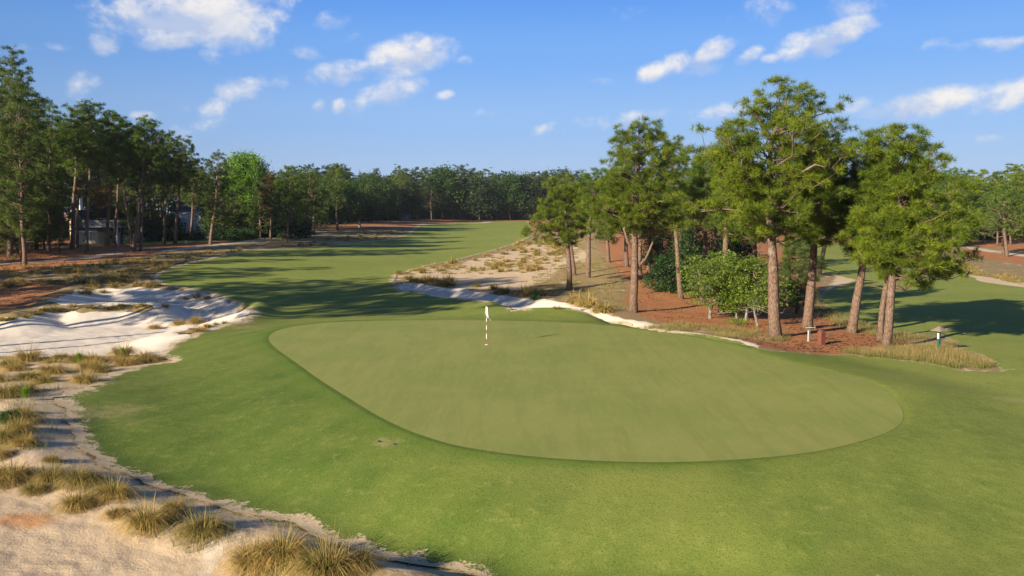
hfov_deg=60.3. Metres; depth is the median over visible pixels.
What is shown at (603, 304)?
wiregrass tussock
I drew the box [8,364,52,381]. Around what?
wiregrass tussock
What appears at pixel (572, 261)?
pine tree
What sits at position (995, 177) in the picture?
pine tree
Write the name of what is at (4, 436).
wiregrass tussock
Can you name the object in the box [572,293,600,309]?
wiregrass tussock
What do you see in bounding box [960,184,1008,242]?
pine tree
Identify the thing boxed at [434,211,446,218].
shrub
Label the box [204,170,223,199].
pine tree
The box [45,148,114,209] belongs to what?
pine tree
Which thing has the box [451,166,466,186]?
pine tree
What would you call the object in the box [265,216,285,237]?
shrub
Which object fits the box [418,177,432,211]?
pine tree
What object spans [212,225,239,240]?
shrub
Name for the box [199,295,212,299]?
wiregrass tussock
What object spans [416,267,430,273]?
wiregrass tussock
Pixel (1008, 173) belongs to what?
pine tree
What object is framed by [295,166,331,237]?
pine tree
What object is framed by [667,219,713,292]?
evergreen tree
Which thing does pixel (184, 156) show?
pine tree
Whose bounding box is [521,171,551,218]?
pine tree
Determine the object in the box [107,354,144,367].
wiregrass tussock
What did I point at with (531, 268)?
wiregrass tussock
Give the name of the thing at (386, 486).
turf grass
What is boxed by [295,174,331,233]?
pine tree
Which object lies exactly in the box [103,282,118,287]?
wiregrass tussock
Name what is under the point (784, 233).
pine tree
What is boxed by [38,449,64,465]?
wiregrass tussock
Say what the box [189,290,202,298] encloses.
wiregrass tussock
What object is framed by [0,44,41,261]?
pine tree
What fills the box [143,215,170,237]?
shrub
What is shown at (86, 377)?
wiregrass tussock
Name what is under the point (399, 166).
pine tree
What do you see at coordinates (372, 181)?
pine tree
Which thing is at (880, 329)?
pine tree
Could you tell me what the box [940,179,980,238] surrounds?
pine tree
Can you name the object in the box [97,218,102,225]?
window
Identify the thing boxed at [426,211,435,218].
shrub
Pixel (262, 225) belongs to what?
shrub
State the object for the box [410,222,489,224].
path
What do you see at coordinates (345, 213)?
broadleaf tree
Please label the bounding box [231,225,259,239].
shrub
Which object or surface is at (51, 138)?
pine tree
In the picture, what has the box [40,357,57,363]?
wiregrass tussock
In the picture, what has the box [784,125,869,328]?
pine tree
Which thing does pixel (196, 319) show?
wiregrass tussock
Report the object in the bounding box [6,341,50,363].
wiregrass tussock
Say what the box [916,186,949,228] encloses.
pine tree
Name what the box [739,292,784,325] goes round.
dogwood tree
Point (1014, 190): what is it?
pine tree
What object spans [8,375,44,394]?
wiregrass tussock
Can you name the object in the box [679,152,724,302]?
pine tree
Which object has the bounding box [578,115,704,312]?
pine tree
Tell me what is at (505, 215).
shrub
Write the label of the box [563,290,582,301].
wiregrass tussock
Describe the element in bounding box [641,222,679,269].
evergreen tree
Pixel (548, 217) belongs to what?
shrub
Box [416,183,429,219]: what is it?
pine tree
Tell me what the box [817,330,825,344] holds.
litter bin
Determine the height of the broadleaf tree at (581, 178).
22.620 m
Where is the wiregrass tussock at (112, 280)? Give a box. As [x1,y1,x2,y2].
[105,276,122,282]
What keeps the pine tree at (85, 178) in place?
on the ground at (36, 538)
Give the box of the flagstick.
[485,305,490,344]
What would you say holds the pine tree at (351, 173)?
on the ground at (36, 538)
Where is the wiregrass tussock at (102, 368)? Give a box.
[86,359,116,373]
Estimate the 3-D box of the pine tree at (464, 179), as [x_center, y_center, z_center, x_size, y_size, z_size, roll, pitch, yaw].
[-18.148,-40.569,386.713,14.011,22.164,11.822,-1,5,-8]
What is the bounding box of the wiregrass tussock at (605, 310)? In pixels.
[596,302,614,313]
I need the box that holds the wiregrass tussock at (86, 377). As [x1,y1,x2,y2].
[63,367,108,385]
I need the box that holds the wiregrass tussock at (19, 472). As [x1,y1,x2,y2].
[0,451,46,489]
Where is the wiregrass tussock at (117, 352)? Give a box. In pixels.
[102,339,144,359]
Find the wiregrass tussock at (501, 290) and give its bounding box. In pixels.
[490,283,517,293]
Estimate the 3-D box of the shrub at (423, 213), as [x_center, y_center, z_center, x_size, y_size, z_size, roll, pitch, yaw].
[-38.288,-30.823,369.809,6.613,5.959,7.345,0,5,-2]
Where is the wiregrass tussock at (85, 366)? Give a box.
[69,355,106,370]
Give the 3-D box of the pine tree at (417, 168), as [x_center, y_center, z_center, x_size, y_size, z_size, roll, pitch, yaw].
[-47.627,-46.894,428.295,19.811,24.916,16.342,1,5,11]
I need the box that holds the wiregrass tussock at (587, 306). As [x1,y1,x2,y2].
[582,303,593,308]
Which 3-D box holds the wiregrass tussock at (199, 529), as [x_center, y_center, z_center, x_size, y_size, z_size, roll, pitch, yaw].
[-7.687,5.720,21.937,2.485,0.872,2.225,-5,7,-43]
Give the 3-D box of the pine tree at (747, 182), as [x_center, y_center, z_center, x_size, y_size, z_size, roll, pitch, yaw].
[15.839,-4.791,53.391,11.741,16.540,12.498,0,5,0]
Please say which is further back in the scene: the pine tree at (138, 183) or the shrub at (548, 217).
the shrub at (548, 217)
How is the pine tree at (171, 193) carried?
on the ground at (36, 538)
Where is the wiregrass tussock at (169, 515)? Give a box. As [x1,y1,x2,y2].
[157,503,184,524]
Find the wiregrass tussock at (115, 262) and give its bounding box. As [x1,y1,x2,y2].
[109,257,121,264]
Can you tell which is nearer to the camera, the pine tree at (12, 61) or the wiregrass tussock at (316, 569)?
the wiregrass tussock at (316, 569)
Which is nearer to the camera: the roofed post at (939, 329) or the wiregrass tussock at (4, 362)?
the wiregrass tussock at (4, 362)
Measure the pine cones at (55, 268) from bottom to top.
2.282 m
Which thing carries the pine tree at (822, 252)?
on the ground at (36, 538)
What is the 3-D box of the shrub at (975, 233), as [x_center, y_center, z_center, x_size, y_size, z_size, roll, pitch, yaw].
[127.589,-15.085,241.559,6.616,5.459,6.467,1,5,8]
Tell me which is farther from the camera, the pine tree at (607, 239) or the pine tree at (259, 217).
the pine tree at (259, 217)
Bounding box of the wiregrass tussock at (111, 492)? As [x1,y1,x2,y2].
[84,468,145,509]
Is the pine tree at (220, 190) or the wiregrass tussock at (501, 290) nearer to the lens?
the wiregrass tussock at (501, 290)
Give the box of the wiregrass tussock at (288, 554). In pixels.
[223,517,327,575]
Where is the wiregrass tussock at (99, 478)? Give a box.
[76,470,114,489]
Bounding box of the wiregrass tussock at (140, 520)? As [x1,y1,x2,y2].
[104,492,184,542]
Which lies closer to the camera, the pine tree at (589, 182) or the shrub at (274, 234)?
the pine tree at (589, 182)
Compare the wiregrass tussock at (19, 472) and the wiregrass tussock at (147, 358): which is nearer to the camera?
the wiregrass tussock at (19, 472)
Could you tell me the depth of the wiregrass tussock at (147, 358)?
45.56 m
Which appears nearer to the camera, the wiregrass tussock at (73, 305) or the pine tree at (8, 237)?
the wiregrass tussock at (73, 305)
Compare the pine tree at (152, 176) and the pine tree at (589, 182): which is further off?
the pine tree at (152, 176)
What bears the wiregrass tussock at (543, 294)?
on the ground at (36, 538)
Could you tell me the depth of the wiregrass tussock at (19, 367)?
42.55 m
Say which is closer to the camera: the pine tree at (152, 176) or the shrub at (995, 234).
the pine tree at (152, 176)
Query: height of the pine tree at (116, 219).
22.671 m
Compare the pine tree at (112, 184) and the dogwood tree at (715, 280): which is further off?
the pine tree at (112, 184)
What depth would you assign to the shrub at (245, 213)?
186.88 m
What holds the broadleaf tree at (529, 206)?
on the ground at (36, 538)
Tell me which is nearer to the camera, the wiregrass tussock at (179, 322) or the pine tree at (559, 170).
the wiregrass tussock at (179, 322)
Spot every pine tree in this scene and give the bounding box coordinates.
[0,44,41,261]
[0,61,62,256]
[0,76,63,265]
[0,189,45,254]
[14,190,57,250]
[19,140,71,204]
[30,96,75,252]
[30,98,67,249]
[30,177,67,249]
[44,127,91,238]
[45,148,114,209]
[45,167,74,252]
[51,102,103,249]
[57,98,127,252]
[57,120,101,246]
[75,140,145,207]
[76,137,127,205]
[82,184,124,224]
[87,160,136,196]
[94,110,133,246]
[97,127,140,251]
[109,116,132,243]
[109,179,145,242]
[116,114,174,251]
[126,145,169,250]
[128,167,149,201]
[132,178,163,214]
[132,184,179,240]
[142,161,173,214]
[146,132,187,243]
[153,160,198,207]
[160,135,202,243]
[174,157,206,232]
[192,149,246,244]
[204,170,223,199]
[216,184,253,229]
[242,176,275,237]
[257,171,280,238]
[268,165,319,241]
[271,171,301,212]
[272,171,294,204]
[294,165,317,176]
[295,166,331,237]
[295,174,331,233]
[301,163,320,172]
[310,166,324,176]
[322,163,351,224]
[322,163,351,229]
[336,168,360,223]
[359,170,379,179]
[362,174,383,221]
[363,173,389,220]
[372,168,381,178]
[376,176,390,219]
[383,175,396,192]
[387,164,410,207]
[388,169,413,220]
[401,168,418,190]
[402,174,417,204]
[407,166,425,187]
[411,174,429,207]
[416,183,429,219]
[418,168,428,187]
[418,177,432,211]
[421,183,444,219]
[425,167,438,214]
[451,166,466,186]
[454,164,475,181]
[454,184,466,219]
[460,170,485,219]
[474,167,499,219]
[491,171,517,205]
[519,173,588,289]
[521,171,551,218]
[532,175,557,211]
[536,170,554,218]
[537,166,574,180]
[552,169,565,184]
[556,171,572,185]
[557,182,585,274]
[572,166,612,277]
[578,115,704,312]
[592,210,620,262]
[606,171,644,266]
[621,183,659,273]
[642,179,668,271]
[647,164,680,255]
[658,135,694,298]
[673,74,878,337]
[673,155,712,246]
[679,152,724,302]
[698,139,755,314]
[701,176,721,250]
[732,196,779,307]
[766,174,808,306]
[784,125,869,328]
[816,175,852,273]
[821,154,876,333]
[832,121,986,347]
[853,177,922,340]
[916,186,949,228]
[922,171,961,217]
[926,179,964,235]
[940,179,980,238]
[943,168,987,198]
[944,177,993,243]
[945,167,968,191]
[950,183,982,232]
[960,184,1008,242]
[967,169,1007,232]
[974,185,1023,256]
[981,184,1022,245]
[985,172,1021,216]
[988,197,1021,253]
[991,178,1023,244]
[998,167,1023,201]
[999,163,1022,181]
[1000,171,1023,241]
[1009,167,1023,200]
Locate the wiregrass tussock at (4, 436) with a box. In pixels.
[0,420,39,446]
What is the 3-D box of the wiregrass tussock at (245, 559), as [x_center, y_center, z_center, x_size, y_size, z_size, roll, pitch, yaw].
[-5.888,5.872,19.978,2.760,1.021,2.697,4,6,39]
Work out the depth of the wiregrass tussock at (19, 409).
31.82 m
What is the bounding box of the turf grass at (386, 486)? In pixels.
[49,321,1022,575]
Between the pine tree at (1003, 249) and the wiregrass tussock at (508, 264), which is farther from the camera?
the pine tree at (1003, 249)
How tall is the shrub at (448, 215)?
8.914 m
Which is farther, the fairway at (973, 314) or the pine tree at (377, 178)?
the pine tree at (377, 178)
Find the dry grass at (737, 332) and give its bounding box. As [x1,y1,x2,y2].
[530,248,962,356]
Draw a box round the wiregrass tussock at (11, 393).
[0,375,36,400]
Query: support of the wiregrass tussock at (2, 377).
on the ground at (36, 538)
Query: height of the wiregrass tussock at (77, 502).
0.793 m
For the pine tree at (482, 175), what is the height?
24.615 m
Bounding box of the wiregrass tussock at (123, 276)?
[117,269,131,278]
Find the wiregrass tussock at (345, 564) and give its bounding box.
[317,539,367,575]
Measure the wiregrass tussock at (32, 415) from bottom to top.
0.914 m
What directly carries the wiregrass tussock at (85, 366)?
on the ground at (36, 538)
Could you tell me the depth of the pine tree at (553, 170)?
480.48 m
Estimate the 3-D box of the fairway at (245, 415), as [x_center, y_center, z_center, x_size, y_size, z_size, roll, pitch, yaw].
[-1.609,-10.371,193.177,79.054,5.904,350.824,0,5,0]
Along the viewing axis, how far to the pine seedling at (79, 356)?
44.95 m
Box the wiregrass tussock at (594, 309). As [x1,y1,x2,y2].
[588,304,599,312]
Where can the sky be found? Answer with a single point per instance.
(529, 86)
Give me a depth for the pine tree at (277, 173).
231.91 m
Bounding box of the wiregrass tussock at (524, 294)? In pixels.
[518,289,529,295]
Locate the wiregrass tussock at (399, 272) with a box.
[393,269,408,274]
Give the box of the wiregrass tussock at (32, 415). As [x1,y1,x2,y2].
[3,399,54,425]
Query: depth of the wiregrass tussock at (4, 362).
43.84 m
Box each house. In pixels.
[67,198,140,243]
[168,199,228,233]
[401,212,409,219]
[521,214,532,219]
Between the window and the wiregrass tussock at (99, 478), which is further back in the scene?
the window
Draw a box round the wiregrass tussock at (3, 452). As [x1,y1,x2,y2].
[0,439,19,461]
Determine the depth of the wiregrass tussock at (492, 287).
92.64 m
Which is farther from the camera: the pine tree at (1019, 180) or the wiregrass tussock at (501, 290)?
the pine tree at (1019, 180)
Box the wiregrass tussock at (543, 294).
[538,289,550,296]
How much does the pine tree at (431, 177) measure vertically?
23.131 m
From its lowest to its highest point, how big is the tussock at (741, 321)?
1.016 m
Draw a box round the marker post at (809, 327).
[805,325,814,341]
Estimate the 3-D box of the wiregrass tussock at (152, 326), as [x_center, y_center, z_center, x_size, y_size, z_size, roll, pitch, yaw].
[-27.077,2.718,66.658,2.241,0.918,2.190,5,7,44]
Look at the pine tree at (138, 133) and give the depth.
130.89 m
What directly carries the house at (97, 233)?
on the ground at (36, 538)
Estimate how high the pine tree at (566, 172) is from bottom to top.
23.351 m
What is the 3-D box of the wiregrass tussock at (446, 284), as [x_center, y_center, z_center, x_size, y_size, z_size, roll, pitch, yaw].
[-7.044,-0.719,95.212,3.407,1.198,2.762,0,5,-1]
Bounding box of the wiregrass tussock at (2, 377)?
[0,367,20,383]
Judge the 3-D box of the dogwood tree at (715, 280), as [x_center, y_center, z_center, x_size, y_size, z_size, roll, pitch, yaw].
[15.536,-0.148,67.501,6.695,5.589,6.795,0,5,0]
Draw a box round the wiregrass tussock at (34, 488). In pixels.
[17,478,53,497]
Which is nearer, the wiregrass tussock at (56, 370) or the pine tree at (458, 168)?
the wiregrass tussock at (56, 370)
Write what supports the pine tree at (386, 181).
on the ground at (36, 538)
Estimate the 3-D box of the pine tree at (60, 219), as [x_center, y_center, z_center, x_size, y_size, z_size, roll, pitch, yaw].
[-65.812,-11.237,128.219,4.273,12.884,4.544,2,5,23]
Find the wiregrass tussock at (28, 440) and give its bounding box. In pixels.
[0,429,52,450]
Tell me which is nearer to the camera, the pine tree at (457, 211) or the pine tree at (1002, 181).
the pine tree at (1002, 181)
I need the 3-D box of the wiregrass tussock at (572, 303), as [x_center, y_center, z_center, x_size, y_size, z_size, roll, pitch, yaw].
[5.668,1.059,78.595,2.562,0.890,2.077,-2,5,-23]
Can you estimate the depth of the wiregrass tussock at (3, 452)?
27.01 m
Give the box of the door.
[89,233,92,241]
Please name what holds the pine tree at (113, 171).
on the ground at (36, 538)
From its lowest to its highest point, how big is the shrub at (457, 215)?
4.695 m
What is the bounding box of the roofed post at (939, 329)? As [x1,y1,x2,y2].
[930,326,947,348]
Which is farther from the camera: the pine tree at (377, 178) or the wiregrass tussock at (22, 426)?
the pine tree at (377, 178)
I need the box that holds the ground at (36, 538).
[0,214,1023,575]
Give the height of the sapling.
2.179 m
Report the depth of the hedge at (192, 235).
169.15 m
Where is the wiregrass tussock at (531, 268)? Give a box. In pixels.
[521,263,537,271]
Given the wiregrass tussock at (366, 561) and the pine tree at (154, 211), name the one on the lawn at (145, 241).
the pine tree at (154, 211)
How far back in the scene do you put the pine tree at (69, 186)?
175.96 m
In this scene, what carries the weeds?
on the ground at (36, 538)
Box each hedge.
[143,226,206,240]
[255,229,272,237]
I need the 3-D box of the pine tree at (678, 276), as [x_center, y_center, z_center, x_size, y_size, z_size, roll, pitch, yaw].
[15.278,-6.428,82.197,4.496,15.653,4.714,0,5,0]
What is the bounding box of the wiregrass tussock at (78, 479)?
[43,458,107,492]
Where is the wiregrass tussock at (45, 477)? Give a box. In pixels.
[24,460,74,484]
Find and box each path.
[0,229,328,263]
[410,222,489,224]
[958,245,1023,256]
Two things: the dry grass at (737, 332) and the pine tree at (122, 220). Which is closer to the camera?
the dry grass at (737, 332)
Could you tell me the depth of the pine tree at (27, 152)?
105.15 m
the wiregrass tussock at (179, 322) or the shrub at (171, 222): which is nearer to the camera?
the wiregrass tussock at (179, 322)
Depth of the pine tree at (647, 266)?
107.11 m
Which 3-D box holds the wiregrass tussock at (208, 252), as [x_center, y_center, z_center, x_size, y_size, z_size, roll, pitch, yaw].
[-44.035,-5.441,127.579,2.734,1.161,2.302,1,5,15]
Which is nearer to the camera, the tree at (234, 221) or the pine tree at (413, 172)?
the tree at (234, 221)
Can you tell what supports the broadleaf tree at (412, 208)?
on the ground at (36, 538)
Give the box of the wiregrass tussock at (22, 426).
[0,408,43,435]
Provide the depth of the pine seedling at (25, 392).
34.17 m
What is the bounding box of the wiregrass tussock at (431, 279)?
[425,276,440,283]
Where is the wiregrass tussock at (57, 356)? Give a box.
[47,349,70,360]
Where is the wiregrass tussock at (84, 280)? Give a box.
[72,274,89,282]
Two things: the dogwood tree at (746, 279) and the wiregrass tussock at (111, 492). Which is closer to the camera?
the wiregrass tussock at (111, 492)
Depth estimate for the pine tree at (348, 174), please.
260.05 m
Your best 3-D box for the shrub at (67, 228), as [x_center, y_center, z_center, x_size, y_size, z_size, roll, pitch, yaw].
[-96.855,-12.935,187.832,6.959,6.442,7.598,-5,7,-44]
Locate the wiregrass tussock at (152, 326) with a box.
[145,320,164,329]
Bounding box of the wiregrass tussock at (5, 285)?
[0,279,16,287]
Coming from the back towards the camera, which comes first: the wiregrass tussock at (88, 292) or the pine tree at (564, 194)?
the pine tree at (564, 194)
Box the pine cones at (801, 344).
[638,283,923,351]
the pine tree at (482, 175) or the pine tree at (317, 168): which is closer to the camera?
the pine tree at (317, 168)
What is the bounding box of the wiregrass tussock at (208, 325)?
[200,320,215,327]
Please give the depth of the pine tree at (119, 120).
146.99 m
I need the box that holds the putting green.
[269,320,903,461]
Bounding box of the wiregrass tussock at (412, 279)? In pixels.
[400,274,417,282]
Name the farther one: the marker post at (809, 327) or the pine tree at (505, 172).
the pine tree at (505, 172)
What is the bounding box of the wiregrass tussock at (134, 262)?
[126,257,143,263]
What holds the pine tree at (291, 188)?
on the ground at (36, 538)
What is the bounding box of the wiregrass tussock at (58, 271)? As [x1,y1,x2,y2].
[54,267,65,273]
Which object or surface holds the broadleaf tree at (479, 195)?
on the ground at (36, 538)
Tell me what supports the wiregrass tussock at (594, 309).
on the ground at (36, 538)
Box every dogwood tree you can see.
[669,249,750,318]
[708,280,758,318]
[720,254,798,319]
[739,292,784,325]
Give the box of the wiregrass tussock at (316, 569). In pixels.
[272,522,374,575]
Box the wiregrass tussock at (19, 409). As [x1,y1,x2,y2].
[9,405,30,412]
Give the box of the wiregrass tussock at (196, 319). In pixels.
[183,311,206,325]
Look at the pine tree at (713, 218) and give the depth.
128.39 m
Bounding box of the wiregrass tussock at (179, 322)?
[169,317,186,326]
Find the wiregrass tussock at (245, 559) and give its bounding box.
[204,530,291,575]
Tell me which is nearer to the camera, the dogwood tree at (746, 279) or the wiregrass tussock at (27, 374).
the wiregrass tussock at (27, 374)
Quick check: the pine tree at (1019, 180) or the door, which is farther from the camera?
the pine tree at (1019, 180)
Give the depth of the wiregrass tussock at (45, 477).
25.07 m
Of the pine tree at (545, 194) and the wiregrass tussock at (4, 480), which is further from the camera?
the pine tree at (545, 194)
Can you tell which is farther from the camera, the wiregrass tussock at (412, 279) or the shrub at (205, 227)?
the shrub at (205, 227)
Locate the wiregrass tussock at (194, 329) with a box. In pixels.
[186,322,211,332]
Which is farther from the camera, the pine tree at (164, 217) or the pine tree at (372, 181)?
the pine tree at (372, 181)
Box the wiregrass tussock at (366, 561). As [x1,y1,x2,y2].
[341,541,395,575]
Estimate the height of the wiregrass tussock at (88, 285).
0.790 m
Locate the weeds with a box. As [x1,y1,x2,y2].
[0,300,492,573]
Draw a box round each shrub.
[0,407,23,425]
[63,216,69,235]
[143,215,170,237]
[149,209,185,231]
[193,206,247,236]
[208,206,255,229]
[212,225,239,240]
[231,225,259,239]
[257,214,277,230]
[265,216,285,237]
[273,214,309,239]
[292,213,316,237]
[382,207,404,219]
[416,208,427,218]
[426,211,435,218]
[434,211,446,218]
[440,208,454,218]
[454,212,463,218]
[468,213,485,219]
[497,208,515,219]
[513,212,520,218]
[529,288,541,300]
[533,205,554,219]
[972,228,987,239]
[977,230,995,239]
[992,226,1001,237]
[1006,224,1022,237]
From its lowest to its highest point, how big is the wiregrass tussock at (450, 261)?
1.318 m
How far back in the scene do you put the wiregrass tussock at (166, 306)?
72.34 m
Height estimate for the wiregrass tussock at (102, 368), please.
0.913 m
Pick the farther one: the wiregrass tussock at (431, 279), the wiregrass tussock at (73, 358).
the wiregrass tussock at (431, 279)
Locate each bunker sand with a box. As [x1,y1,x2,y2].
[0,287,250,356]
[399,283,758,347]
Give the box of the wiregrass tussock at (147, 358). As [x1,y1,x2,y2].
[123,345,164,362]
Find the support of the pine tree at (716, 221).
on the ground at (36, 538)
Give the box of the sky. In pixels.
[0,0,1023,213]
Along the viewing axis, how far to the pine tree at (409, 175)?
362.12 m
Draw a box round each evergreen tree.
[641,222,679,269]
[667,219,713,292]
[696,224,767,285]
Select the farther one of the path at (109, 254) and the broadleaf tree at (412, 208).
the broadleaf tree at (412, 208)
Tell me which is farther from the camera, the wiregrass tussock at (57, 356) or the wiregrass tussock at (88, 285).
the wiregrass tussock at (88, 285)
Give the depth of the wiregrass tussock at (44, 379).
38.58 m
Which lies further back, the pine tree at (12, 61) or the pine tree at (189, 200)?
the pine tree at (189, 200)
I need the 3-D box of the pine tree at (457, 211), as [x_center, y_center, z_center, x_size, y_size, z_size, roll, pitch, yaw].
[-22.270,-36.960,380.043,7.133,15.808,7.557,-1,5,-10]
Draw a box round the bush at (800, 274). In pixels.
[776,232,827,313]
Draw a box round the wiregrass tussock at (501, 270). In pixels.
[494,265,507,272]
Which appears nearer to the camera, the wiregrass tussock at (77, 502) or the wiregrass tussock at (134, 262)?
the wiregrass tussock at (77, 502)
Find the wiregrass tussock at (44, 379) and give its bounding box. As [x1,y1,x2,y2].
[30,371,61,384]
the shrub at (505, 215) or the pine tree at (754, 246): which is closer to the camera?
the pine tree at (754, 246)
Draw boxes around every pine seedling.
[20,387,29,398]
[76,353,82,361]
[119,346,126,356]
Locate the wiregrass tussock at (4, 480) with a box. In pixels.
[0,456,30,491]
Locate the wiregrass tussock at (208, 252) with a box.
[203,249,214,253]
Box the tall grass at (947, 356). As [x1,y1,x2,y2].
[861,343,994,368]
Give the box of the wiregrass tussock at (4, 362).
[0,356,26,366]
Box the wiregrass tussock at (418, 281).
[409,275,422,282]
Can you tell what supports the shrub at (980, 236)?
on the ground at (36, 538)
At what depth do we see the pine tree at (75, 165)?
136.85 m
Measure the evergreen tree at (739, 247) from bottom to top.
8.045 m
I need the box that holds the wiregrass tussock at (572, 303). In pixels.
[561,296,577,304]
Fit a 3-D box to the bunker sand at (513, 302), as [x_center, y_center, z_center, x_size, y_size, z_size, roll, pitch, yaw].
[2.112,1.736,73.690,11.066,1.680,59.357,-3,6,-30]
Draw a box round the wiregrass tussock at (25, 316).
[19,313,33,317]
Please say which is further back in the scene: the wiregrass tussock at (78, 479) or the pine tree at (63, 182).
the pine tree at (63, 182)
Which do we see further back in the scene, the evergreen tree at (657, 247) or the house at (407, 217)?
the house at (407, 217)
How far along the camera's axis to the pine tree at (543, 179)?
397.25 m
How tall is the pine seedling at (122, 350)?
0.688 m
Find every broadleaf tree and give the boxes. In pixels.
[215,148,273,230]
[291,175,371,228]
[343,174,390,227]
[375,187,391,220]
[379,183,404,220]
[399,179,425,219]
[419,161,464,218]
[454,175,504,220]
[493,168,524,219]
[509,173,545,219]
[575,172,596,216]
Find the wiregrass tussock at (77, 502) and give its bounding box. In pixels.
[43,483,107,516]
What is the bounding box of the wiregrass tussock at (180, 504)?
[159,495,194,513]
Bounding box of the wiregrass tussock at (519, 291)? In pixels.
[510,282,531,295]
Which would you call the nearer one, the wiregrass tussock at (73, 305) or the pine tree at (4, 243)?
the wiregrass tussock at (73, 305)
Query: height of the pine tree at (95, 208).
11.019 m
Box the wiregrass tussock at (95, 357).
[78,348,110,362]
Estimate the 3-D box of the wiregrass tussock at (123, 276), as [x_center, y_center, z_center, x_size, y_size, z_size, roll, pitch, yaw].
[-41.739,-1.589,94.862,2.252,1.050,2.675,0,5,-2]
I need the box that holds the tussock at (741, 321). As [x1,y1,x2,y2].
[726,316,744,324]
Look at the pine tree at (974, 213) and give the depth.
222.01 m
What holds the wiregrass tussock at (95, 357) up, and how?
on the ground at (36, 538)
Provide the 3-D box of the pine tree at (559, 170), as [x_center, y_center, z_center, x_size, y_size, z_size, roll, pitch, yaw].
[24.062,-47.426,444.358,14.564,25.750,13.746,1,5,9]
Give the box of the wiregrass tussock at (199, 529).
[158,502,246,551]
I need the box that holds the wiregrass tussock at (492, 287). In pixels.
[487,283,500,289]
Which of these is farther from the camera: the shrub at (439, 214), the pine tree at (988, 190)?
the shrub at (439, 214)
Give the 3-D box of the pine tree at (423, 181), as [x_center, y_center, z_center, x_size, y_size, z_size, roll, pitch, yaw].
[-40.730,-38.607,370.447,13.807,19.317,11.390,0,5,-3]
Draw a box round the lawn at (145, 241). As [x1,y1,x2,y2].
[127,238,208,243]
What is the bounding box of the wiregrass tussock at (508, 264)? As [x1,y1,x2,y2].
[502,261,515,267]
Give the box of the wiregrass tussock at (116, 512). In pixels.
[96,503,129,523]
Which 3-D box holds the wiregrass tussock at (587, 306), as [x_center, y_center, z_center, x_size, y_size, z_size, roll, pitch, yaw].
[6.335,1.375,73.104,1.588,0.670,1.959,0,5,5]
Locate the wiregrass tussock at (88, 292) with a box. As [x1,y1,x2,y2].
[83,288,96,294]
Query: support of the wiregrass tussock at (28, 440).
on the ground at (36, 538)
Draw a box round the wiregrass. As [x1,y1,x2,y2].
[0,229,1023,286]
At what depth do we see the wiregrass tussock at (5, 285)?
87.41 m
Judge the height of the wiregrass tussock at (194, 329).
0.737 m
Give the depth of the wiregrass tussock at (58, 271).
97.67 m
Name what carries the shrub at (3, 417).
on the ground at (36, 538)
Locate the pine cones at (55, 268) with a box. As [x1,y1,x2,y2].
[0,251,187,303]
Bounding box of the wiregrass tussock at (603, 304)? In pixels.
[588,302,618,311]
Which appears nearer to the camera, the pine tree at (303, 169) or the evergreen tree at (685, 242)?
the evergreen tree at (685, 242)
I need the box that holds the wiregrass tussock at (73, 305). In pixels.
[65,302,82,308]
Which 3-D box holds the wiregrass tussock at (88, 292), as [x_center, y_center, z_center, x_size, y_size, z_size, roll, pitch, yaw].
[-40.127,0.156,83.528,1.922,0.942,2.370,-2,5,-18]
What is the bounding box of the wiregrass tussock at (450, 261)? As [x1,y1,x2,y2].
[446,256,458,263]
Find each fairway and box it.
[53,221,1023,575]
[794,242,1023,369]
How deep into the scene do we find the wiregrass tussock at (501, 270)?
111.81 m
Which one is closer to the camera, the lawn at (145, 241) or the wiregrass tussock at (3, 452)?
the wiregrass tussock at (3, 452)
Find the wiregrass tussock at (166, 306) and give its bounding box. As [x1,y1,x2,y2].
[160,301,172,307]
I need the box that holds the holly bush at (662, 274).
[640,250,692,293]
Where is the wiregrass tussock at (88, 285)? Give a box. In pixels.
[80,282,94,286]
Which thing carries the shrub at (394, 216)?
on the ground at (36, 538)
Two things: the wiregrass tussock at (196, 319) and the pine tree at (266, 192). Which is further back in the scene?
the pine tree at (266, 192)
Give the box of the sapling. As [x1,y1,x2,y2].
[779,294,801,318]
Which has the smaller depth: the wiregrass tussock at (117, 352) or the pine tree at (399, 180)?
the wiregrass tussock at (117, 352)
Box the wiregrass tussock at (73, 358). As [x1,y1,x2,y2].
[63,348,88,362]
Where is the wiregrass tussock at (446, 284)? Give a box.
[437,279,460,286]
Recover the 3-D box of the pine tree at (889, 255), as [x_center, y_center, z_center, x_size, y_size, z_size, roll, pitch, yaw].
[23.562,-2.922,50.551,8.678,13.381,8.486,0,5,0]
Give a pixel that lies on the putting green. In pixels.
(579, 391)
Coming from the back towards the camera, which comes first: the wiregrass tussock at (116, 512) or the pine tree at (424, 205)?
the pine tree at (424, 205)
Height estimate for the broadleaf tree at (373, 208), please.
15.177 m
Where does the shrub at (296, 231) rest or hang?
on the ground at (36, 538)
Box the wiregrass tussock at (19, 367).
[0,359,35,371]
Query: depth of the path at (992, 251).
189.89 m
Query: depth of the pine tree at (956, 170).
253.16 m
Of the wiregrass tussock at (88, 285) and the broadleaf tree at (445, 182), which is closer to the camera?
the wiregrass tussock at (88, 285)
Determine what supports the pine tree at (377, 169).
on the ground at (36, 538)
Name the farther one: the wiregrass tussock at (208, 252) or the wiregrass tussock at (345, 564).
the wiregrass tussock at (208, 252)
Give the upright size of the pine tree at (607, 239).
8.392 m
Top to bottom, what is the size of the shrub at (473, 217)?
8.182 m
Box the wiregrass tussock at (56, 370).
[27,357,83,376]
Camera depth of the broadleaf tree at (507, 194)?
383.24 m

